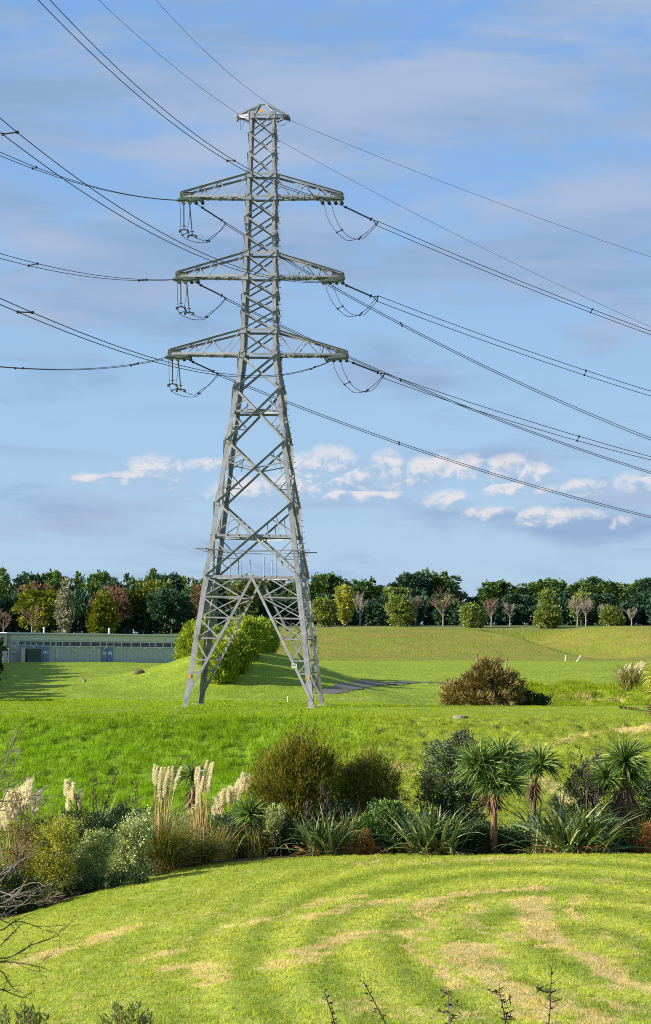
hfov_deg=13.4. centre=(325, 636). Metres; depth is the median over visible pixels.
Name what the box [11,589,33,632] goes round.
undergrowth bush
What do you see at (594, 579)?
evergreen tree
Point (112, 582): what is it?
evergreen tree
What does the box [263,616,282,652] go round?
hedge conifer
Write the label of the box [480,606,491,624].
undergrowth bush
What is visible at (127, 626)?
undergrowth bush
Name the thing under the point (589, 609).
bare tree
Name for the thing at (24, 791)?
pampas grass
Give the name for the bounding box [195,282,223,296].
insulator string
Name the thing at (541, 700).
shade bush
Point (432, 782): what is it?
coprosma bush
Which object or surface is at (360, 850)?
dead fern
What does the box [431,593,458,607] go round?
evergreen tree
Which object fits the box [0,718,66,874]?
leafless shrub
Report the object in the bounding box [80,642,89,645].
window frame
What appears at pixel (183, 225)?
insulator string
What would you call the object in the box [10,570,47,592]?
evergreen tree
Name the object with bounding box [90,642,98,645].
window frame
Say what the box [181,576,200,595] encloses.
evergreen tree
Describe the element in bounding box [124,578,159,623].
broad tree
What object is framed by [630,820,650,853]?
brown tuft
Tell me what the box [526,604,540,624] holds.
undergrowth bush
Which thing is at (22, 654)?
meter cabinet
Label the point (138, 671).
boulder
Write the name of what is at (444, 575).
evergreen tree
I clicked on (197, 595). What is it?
autumn tree
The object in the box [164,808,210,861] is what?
backing bush
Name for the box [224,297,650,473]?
conductor bundle
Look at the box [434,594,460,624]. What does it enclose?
crest bush
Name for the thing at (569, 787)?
seeding bush
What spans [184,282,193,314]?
insulator string
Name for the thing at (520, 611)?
undergrowth bush
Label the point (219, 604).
evergreen tree
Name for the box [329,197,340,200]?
insulator string
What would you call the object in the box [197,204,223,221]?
insulator string
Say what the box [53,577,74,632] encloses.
poplar
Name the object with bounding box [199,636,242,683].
hedge conifer
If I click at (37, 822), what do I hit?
backing bush
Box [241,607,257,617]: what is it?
undergrowth bush
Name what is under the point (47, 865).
yellow bush
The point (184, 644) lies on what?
hedge conifer
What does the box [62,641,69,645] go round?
window frame
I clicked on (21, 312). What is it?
conductor bundle
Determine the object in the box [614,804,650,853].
reed tuft
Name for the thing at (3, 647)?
shade tree
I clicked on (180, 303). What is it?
insulator string
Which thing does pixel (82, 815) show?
dull bush
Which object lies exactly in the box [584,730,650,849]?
cabbage tree
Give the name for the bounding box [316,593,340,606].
evergreen tree
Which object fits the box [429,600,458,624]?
undergrowth bush
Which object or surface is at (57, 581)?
evergreen tree
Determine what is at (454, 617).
undergrowth bush
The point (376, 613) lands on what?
undergrowth bush
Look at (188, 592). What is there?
evergreen tree
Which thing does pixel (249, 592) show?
broad tree
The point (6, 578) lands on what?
evergreen tree
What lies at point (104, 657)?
door
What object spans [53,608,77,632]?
undergrowth bush
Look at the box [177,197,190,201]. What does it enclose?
insulator string
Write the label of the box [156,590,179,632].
undergrowth bush
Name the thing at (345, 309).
jumper loop
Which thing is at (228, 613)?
undergrowth bush
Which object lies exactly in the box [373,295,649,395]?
conductor bundle
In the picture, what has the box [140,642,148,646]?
window frame
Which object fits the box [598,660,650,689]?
pampas grass
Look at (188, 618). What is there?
undergrowth bush
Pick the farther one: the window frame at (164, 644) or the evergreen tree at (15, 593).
the evergreen tree at (15, 593)
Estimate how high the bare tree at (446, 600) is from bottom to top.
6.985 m
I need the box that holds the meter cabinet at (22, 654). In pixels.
[20,647,24,661]
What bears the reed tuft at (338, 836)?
on the ground at (422, 656)
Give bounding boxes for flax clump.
[28,770,183,862]
[98,755,190,826]
[261,798,318,854]
[268,781,391,856]
[363,800,494,855]
[485,763,649,854]
[498,810,549,853]
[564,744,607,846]
[602,817,647,853]
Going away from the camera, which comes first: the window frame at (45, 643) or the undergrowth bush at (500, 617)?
the window frame at (45, 643)
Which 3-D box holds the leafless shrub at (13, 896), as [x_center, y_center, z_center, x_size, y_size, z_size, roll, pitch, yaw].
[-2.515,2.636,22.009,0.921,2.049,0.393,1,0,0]
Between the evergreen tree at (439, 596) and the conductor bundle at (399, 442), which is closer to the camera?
the conductor bundle at (399, 442)
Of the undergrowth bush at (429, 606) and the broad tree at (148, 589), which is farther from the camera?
the undergrowth bush at (429, 606)
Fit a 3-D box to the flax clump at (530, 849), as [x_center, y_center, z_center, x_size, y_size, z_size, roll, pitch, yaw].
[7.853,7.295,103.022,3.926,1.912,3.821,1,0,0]
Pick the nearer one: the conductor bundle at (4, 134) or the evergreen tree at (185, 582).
the conductor bundle at (4, 134)
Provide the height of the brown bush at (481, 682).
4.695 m
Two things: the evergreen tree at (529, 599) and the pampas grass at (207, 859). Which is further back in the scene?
the evergreen tree at (529, 599)
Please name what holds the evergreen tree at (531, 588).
on the ground at (422, 656)
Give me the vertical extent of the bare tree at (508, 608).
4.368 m
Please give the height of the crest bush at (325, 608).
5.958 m
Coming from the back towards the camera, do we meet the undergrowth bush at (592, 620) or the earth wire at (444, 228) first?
the undergrowth bush at (592, 620)
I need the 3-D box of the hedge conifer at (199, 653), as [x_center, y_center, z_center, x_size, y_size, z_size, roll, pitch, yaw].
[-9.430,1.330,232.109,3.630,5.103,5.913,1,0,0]
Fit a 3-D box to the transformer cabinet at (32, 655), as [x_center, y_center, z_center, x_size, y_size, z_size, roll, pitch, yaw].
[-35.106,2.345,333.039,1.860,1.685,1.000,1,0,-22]
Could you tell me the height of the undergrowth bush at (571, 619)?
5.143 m
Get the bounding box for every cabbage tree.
[174,758,211,815]
[225,791,269,856]
[450,732,536,853]
[510,741,568,819]
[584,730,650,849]
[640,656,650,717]
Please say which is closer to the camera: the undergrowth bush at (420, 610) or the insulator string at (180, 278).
the insulator string at (180, 278)
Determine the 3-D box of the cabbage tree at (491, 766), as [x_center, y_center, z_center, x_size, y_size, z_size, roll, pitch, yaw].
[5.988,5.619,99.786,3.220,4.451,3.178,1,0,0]
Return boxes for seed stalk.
[619,706,644,710]
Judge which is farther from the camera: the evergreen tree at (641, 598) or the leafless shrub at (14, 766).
the evergreen tree at (641, 598)
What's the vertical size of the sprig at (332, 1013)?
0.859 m
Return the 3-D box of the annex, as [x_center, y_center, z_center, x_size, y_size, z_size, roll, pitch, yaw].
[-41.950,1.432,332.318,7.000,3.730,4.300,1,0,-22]
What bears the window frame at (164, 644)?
in the utility building
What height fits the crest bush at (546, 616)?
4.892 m
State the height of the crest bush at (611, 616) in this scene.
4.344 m
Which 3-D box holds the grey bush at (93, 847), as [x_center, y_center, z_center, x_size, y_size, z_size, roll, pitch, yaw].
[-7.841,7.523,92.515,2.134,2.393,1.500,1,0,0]
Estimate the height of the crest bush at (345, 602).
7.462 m
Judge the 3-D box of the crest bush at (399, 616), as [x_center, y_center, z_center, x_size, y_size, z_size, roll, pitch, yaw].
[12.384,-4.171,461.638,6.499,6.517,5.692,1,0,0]
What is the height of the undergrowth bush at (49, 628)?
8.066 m
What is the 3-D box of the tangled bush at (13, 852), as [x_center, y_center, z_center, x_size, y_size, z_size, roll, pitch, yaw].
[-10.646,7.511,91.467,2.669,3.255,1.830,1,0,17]
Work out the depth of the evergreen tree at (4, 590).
518.00 m
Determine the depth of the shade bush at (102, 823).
96.35 m
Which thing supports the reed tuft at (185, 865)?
on the ground at (422, 656)
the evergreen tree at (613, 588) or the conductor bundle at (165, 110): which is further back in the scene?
the evergreen tree at (613, 588)
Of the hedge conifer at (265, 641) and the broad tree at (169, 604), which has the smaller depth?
the hedge conifer at (265, 641)
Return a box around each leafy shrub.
[0,1002,49,1023]
[96,1000,155,1023]
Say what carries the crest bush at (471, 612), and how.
on the ground at (422, 656)
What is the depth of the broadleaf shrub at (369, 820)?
99.32 m
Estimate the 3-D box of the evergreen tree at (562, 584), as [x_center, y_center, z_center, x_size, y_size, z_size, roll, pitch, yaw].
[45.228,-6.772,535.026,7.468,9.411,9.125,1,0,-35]
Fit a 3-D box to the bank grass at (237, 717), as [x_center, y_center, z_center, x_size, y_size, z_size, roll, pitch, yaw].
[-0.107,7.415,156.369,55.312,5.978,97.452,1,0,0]
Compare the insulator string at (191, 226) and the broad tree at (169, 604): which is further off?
the broad tree at (169, 604)
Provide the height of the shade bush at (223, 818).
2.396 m
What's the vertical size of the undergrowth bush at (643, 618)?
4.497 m
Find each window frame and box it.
[35,641,42,645]
[42,641,49,645]
[55,641,61,645]
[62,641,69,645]
[69,641,79,645]
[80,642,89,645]
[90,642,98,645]
[113,642,120,646]
[121,642,130,646]
[130,642,139,646]
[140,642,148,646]
[149,642,154,646]
[155,642,162,646]
[163,643,170,646]
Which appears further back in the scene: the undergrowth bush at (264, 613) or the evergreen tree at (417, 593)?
the evergreen tree at (417, 593)
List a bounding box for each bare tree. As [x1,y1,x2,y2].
[0,610,13,631]
[18,604,47,632]
[353,591,369,625]
[407,596,422,626]
[427,587,458,625]
[481,598,497,626]
[503,602,515,626]
[567,594,589,626]
[578,599,594,626]
[624,608,636,625]
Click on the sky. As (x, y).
(541, 109)
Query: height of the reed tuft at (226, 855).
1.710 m
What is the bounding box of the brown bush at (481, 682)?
[433,655,529,705]
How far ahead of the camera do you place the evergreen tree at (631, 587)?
533.26 m
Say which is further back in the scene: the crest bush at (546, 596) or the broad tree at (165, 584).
the broad tree at (165, 584)
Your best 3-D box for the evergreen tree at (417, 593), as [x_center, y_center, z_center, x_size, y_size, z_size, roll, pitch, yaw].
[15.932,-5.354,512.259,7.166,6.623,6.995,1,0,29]
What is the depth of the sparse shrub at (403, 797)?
106.98 m
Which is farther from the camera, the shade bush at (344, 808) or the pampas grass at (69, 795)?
the pampas grass at (69, 795)
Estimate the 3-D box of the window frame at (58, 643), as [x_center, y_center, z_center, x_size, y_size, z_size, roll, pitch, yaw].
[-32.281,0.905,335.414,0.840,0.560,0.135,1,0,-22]
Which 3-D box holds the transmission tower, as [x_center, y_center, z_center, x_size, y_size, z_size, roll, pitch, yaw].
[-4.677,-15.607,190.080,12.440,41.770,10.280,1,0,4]
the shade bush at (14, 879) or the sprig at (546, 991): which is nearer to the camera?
the sprig at (546, 991)
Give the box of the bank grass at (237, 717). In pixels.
[0,697,650,884]
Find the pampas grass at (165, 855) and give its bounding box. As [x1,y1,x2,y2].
[113,764,224,872]
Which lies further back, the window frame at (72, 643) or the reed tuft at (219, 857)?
the window frame at (72, 643)
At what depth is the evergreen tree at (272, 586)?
524.77 m
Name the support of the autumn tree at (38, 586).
on the ground at (422, 656)
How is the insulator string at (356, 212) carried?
attached to the transmission tower
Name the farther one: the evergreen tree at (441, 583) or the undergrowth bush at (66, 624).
the evergreen tree at (441, 583)
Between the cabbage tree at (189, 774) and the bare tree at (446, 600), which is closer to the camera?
the cabbage tree at (189, 774)
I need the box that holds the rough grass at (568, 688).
[498,677,650,705]
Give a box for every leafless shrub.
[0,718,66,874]
[0,839,68,927]
[0,911,75,1000]
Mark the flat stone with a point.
(461, 717)
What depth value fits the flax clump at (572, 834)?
98.64 m
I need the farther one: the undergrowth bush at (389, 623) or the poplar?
the undergrowth bush at (389, 623)
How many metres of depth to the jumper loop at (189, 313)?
190.72 m
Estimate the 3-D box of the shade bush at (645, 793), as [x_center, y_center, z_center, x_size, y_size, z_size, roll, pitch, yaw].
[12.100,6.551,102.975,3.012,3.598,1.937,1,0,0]
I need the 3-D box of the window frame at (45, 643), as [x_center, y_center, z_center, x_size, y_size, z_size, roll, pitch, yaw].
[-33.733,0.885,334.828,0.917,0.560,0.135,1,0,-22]
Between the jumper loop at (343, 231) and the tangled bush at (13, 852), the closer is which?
the tangled bush at (13, 852)
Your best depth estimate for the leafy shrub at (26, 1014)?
14.89 m
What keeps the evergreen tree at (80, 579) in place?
on the ground at (422, 656)
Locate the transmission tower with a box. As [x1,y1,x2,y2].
[167,104,348,707]
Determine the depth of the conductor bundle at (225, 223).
198.35 m
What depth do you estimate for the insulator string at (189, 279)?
187.92 m
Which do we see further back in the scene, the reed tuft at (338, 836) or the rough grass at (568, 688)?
the rough grass at (568, 688)
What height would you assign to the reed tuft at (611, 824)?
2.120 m
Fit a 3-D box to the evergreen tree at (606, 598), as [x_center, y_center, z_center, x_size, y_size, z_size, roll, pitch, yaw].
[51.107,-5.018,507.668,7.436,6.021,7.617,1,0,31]
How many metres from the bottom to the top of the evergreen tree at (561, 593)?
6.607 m
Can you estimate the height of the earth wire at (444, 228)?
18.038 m
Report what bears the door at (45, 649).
in the utility building
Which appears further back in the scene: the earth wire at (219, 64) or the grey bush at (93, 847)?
the earth wire at (219, 64)
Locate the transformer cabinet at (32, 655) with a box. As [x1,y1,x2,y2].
[25,648,41,661]
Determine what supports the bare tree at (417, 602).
on the ground at (422, 656)
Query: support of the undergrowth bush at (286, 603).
on the ground at (422, 656)
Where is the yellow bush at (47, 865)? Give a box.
[19,809,86,902]
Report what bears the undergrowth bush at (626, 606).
on the ground at (422, 656)
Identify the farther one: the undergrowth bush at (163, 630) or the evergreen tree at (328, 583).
the evergreen tree at (328, 583)
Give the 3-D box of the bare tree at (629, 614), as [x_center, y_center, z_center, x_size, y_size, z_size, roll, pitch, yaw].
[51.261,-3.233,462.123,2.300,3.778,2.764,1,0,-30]
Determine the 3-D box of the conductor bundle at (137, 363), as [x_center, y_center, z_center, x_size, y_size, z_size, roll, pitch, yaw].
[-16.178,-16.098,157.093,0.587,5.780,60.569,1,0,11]
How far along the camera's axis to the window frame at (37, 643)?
334.52 m
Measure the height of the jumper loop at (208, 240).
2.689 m
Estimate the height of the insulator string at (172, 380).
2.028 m
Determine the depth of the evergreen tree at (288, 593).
523.38 m
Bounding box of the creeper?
[59,868,148,898]
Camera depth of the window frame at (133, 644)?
339.09 m
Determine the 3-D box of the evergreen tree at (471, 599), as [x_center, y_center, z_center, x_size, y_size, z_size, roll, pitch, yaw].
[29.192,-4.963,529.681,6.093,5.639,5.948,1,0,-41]
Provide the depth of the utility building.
337.05 m
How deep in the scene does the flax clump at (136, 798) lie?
103.93 m
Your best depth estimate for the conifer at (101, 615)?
469.18 m
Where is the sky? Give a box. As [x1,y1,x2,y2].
[0,0,650,632]
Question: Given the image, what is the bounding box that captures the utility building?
[0,627,178,662]
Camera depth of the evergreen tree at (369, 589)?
523.71 m
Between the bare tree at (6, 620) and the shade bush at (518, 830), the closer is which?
the shade bush at (518, 830)
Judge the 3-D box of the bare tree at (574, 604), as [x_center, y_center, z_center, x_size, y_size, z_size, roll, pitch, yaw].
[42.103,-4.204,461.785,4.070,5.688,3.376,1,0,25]
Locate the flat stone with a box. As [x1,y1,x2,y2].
[453,716,467,718]
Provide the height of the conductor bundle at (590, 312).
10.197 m
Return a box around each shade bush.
[0,860,62,916]
[81,812,158,873]
[201,801,264,857]
[229,817,311,857]
[306,793,419,852]
[455,816,528,853]
[503,821,534,853]
[510,686,552,705]
[616,771,650,853]
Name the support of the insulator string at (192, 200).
hanging from the transmission tower
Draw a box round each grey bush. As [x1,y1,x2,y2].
[64,827,121,893]
[101,807,161,883]
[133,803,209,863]
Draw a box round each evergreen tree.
[0,567,15,586]
[0,576,13,598]
[0,588,23,631]
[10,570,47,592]
[39,568,58,582]
[44,570,79,593]
[73,571,85,632]
[74,569,112,595]
[99,578,125,595]
[123,573,133,586]
[126,575,151,587]
[147,568,159,581]
[154,572,184,593]
[174,572,190,587]
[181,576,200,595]
[185,589,192,601]
[198,592,229,614]
[247,580,281,599]
[278,581,315,603]
[310,571,347,598]
[310,573,325,590]
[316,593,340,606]
[345,575,388,600]
[369,595,396,604]
[379,585,414,597]
[383,570,439,598]
[390,567,465,597]
[405,589,428,599]
[425,575,467,603]
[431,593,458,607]
[463,596,480,605]
[474,579,519,608]
[489,592,528,610]
[518,577,559,602]
[525,593,540,618]
[547,577,566,590]
[551,589,572,600]
[565,578,601,608]
[580,576,602,606]
[590,593,620,624]
[595,579,634,602]
[618,579,639,598]
[623,591,650,624]
[633,577,650,593]
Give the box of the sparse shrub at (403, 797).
[386,759,418,846]
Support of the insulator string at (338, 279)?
hanging from the transmission tower
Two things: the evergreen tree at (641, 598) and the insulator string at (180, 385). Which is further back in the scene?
the evergreen tree at (641, 598)
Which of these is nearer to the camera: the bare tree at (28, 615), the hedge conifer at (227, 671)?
the hedge conifer at (227, 671)
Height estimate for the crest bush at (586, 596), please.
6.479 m
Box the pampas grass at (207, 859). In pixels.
[182,759,232,864]
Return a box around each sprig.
[322,988,337,1023]
[359,977,386,1023]
[437,987,463,1023]
[487,985,515,1023]
[535,964,561,1023]
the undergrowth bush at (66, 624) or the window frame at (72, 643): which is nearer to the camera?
the window frame at (72, 643)
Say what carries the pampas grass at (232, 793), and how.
on the ground at (422, 656)
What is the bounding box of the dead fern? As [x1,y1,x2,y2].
[338,828,390,854]
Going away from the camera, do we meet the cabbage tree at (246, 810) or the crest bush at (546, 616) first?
the cabbage tree at (246, 810)
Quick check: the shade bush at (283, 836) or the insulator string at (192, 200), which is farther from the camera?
the insulator string at (192, 200)
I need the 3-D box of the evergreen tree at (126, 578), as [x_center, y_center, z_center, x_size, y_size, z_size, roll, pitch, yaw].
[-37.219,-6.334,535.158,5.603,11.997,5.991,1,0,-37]
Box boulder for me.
[134,669,144,674]
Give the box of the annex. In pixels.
[0,633,8,661]
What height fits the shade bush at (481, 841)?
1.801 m
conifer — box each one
[84,588,120,633]
[171,619,204,659]
[194,615,218,628]
[195,622,222,664]
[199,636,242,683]
[213,625,254,673]
[228,614,264,660]
[251,617,271,653]
[255,615,285,652]
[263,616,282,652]
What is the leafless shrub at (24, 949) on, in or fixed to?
on the ground at (422, 656)
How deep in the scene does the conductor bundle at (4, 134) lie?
133.09 m
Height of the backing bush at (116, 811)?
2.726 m
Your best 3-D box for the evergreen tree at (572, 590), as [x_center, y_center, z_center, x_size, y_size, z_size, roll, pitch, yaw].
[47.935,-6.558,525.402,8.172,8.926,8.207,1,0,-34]
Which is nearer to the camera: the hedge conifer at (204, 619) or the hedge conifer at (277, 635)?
the hedge conifer at (204, 619)
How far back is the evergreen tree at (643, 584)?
523.60 m
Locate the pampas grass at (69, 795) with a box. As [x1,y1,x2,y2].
[51,778,83,850]
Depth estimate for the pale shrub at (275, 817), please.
99.74 m
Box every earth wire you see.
[100,1,237,113]
[156,0,284,113]
[243,120,649,326]
[290,120,649,256]
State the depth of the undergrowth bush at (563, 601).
492.11 m
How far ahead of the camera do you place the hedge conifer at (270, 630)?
246.15 m
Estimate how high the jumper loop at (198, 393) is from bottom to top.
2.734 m
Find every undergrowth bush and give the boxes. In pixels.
[0,593,19,631]
[0,594,2,631]
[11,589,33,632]
[33,608,58,632]
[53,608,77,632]
[70,586,104,632]
[113,582,148,633]
[133,610,163,633]
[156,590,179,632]
[177,601,198,631]
[215,608,242,627]
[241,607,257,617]
[252,593,282,625]
[276,600,297,625]
[290,604,308,624]
[332,613,350,625]
[346,594,368,625]
[357,600,389,625]
[380,602,397,624]
[403,596,426,624]
[414,594,438,624]
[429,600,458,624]
[446,603,476,625]
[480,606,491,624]
[486,601,514,624]
[511,603,529,624]
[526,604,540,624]
[536,596,569,624]
[562,602,580,624]
[576,608,600,625]
[613,601,642,624]
[636,603,650,624]
[644,597,650,622]
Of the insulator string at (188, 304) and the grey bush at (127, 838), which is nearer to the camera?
the grey bush at (127, 838)
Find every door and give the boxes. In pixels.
[36,646,49,661]
[101,647,113,661]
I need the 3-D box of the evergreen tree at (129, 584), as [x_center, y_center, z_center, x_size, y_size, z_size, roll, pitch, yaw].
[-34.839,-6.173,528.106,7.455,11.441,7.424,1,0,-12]
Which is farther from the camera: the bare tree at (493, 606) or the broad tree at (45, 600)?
the broad tree at (45, 600)
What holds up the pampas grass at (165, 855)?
on the ground at (422, 656)
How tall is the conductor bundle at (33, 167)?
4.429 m
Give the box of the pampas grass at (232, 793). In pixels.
[208,771,253,855]
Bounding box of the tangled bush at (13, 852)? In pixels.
[0,815,40,908]
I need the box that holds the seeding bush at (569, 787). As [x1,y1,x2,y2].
[545,753,619,824]
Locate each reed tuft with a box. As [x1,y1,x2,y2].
[144,816,212,866]
[195,822,230,861]
[201,817,253,860]
[229,823,283,857]
[321,805,375,853]
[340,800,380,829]
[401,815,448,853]
[510,810,566,853]
[586,800,636,852]
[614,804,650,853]
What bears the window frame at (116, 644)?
in the utility building
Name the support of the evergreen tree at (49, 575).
on the ground at (422, 656)
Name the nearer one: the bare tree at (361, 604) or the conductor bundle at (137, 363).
the conductor bundle at (137, 363)
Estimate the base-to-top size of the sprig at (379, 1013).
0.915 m
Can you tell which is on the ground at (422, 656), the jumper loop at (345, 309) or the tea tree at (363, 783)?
the tea tree at (363, 783)
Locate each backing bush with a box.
[0,810,66,868]
[91,801,155,833]
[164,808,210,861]
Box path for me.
[322,680,447,693]
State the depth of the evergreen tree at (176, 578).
525.89 m
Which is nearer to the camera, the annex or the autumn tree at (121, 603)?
the annex
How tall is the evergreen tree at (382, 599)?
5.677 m
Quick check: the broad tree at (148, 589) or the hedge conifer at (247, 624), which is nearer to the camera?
the hedge conifer at (247, 624)
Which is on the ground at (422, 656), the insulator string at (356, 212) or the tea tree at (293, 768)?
the tea tree at (293, 768)
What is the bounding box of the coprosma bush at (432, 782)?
[411,724,490,834]
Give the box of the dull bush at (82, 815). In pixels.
[41,805,101,877]
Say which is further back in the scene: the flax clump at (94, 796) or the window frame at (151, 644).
the window frame at (151, 644)
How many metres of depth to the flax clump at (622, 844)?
100.43 m
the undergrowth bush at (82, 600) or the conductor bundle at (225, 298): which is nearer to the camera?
the conductor bundle at (225, 298)
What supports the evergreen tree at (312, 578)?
on the ground at (422, 656)
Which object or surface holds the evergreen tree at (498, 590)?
on the ground at (422, 656)
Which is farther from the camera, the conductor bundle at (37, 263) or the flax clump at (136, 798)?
the conductor bundle at (37, 263)
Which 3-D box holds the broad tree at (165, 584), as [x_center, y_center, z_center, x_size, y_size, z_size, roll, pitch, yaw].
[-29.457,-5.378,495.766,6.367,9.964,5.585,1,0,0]
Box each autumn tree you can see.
[18,580,59,599]
[88,584,134,625]
[189,583,211,619]
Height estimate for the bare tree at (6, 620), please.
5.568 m
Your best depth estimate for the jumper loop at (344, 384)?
189.81 m
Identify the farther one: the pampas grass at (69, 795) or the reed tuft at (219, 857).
the pampas grass at (69, 795)
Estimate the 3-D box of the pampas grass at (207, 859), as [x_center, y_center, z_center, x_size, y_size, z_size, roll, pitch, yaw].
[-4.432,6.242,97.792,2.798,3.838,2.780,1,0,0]
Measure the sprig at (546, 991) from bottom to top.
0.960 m
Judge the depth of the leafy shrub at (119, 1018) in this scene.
15.46 m
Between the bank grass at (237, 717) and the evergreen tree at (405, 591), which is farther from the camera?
the evergreen tree at (405, 591)
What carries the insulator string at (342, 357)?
hanging from the transmission tower
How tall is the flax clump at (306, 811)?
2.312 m
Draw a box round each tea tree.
[239,709,345,835]
[328,734,404,823]
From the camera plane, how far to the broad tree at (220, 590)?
491.76 m
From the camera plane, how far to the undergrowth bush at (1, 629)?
491.13 m
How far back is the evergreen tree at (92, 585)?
527.63 m
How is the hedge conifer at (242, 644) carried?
on the ground at (422, 656)
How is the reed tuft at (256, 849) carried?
on the ground at (422, 656)
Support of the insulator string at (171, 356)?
hanging from the transmission tower
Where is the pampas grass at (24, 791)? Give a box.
[0,776,43,879]
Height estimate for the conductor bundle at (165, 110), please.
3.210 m
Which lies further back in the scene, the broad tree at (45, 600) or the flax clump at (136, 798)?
the broad tree at (45, 600)
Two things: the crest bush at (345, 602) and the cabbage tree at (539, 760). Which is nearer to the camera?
the cabbage tree at (539, 760)
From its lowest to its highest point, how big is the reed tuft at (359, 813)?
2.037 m
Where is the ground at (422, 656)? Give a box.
[0,624,650,1023]
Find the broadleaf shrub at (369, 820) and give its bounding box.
[348,797,410,853]
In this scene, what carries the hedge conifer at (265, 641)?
on the ground at (422, 656)
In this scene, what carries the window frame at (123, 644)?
in the utility building
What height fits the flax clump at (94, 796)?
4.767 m
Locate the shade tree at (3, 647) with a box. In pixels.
[0,643,7,670]
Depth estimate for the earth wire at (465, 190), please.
195.23 m
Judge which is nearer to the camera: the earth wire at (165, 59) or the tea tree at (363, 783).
the tea tree at (363, 783)
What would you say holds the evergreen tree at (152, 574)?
on the ground at (422, 656)
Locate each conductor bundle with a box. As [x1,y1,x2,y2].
[0,118,332,282]
[0,152,176,200]
[0,253,178,281]
[0,298,338,377]
[0,356,169,369]
[38,0,332,198]
[216,373,649,517]
[224,222,650,439]
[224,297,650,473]
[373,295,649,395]
[374,220,650,334]
[380,373,650,459]
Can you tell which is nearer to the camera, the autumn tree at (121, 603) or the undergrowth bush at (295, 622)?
the autumn tree at (121, 603)
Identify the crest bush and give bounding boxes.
[311,595,339,626]
[333,584,356,625]
[382,592,418,626]
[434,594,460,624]
[458,600,488,627]
[530,601,563,628]
[534,587,559,612]
[567,591,595,625]
[596,604,627,625]
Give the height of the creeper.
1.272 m
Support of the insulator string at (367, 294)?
attached to the transmission tower
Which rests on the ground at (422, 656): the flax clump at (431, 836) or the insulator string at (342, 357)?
the flax clump at (431, 836)
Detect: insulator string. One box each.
[165,354,178,358]
[167,359,177,386]
[173,276,186,281]
[175,354,187,359]
[176,281,185,309]
[176,360,185,391]
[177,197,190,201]
[179,203,188,232]
[183,277,195,281]
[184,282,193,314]
[187,204,196,237]
[187,359,214,372]
[188,197,199,202]
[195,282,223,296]
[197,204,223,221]
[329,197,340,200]
[330,277,341,283]
[334,355,345,360]
[337,203,373,220]
[339,282,372,297]
[346,360,379,374]
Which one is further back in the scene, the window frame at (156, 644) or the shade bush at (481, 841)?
the window frame at (156, 644)
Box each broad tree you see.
[11,584,59,632]
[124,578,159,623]
[146,586,196,633]
[151,578,175,632]
[189,578,228,605]
[224,572,270,616]
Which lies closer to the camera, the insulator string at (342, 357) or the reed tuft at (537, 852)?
the reed tuft at (537, 852)
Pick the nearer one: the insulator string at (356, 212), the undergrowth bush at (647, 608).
the insulator string at (356, 212)
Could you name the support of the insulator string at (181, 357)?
hanging from the transmission tower
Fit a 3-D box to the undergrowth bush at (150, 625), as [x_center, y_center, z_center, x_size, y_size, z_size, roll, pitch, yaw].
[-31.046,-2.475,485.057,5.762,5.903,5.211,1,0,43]
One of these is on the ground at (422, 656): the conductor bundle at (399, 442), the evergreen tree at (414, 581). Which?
the evergreen tree at (414, 581)
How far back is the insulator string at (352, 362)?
190.43 m
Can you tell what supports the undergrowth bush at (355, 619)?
on the ground at (422, 656)
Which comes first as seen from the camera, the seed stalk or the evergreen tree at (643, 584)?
the seed stalk
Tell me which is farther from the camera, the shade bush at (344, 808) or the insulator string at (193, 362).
the insulator string at (193, 362)
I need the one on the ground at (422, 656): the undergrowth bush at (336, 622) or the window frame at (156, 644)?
the undergrowth bush at (336, 622)
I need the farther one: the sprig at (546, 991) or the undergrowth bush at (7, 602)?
the undergrowth bush at (7, 602)
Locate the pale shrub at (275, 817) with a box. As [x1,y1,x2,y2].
[262,802,286,856]
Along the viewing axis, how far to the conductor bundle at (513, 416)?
194.64 m
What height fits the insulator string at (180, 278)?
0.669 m
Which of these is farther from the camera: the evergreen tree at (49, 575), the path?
the evergreen tree at (49, 575)
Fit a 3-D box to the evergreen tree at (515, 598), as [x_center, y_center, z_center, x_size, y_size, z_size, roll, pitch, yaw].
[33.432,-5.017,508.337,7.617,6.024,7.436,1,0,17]
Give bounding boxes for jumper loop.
[168,359,217,396]
[177,283,224,319]
[180,205,224,242]
[324,203,376,240]
[325,284,376,316]
[333,360,382,392]
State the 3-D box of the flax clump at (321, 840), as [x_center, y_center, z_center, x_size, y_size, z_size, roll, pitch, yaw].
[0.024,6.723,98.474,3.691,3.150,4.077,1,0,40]
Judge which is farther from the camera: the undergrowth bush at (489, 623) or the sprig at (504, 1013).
the undergrowth bush at (489, 623)

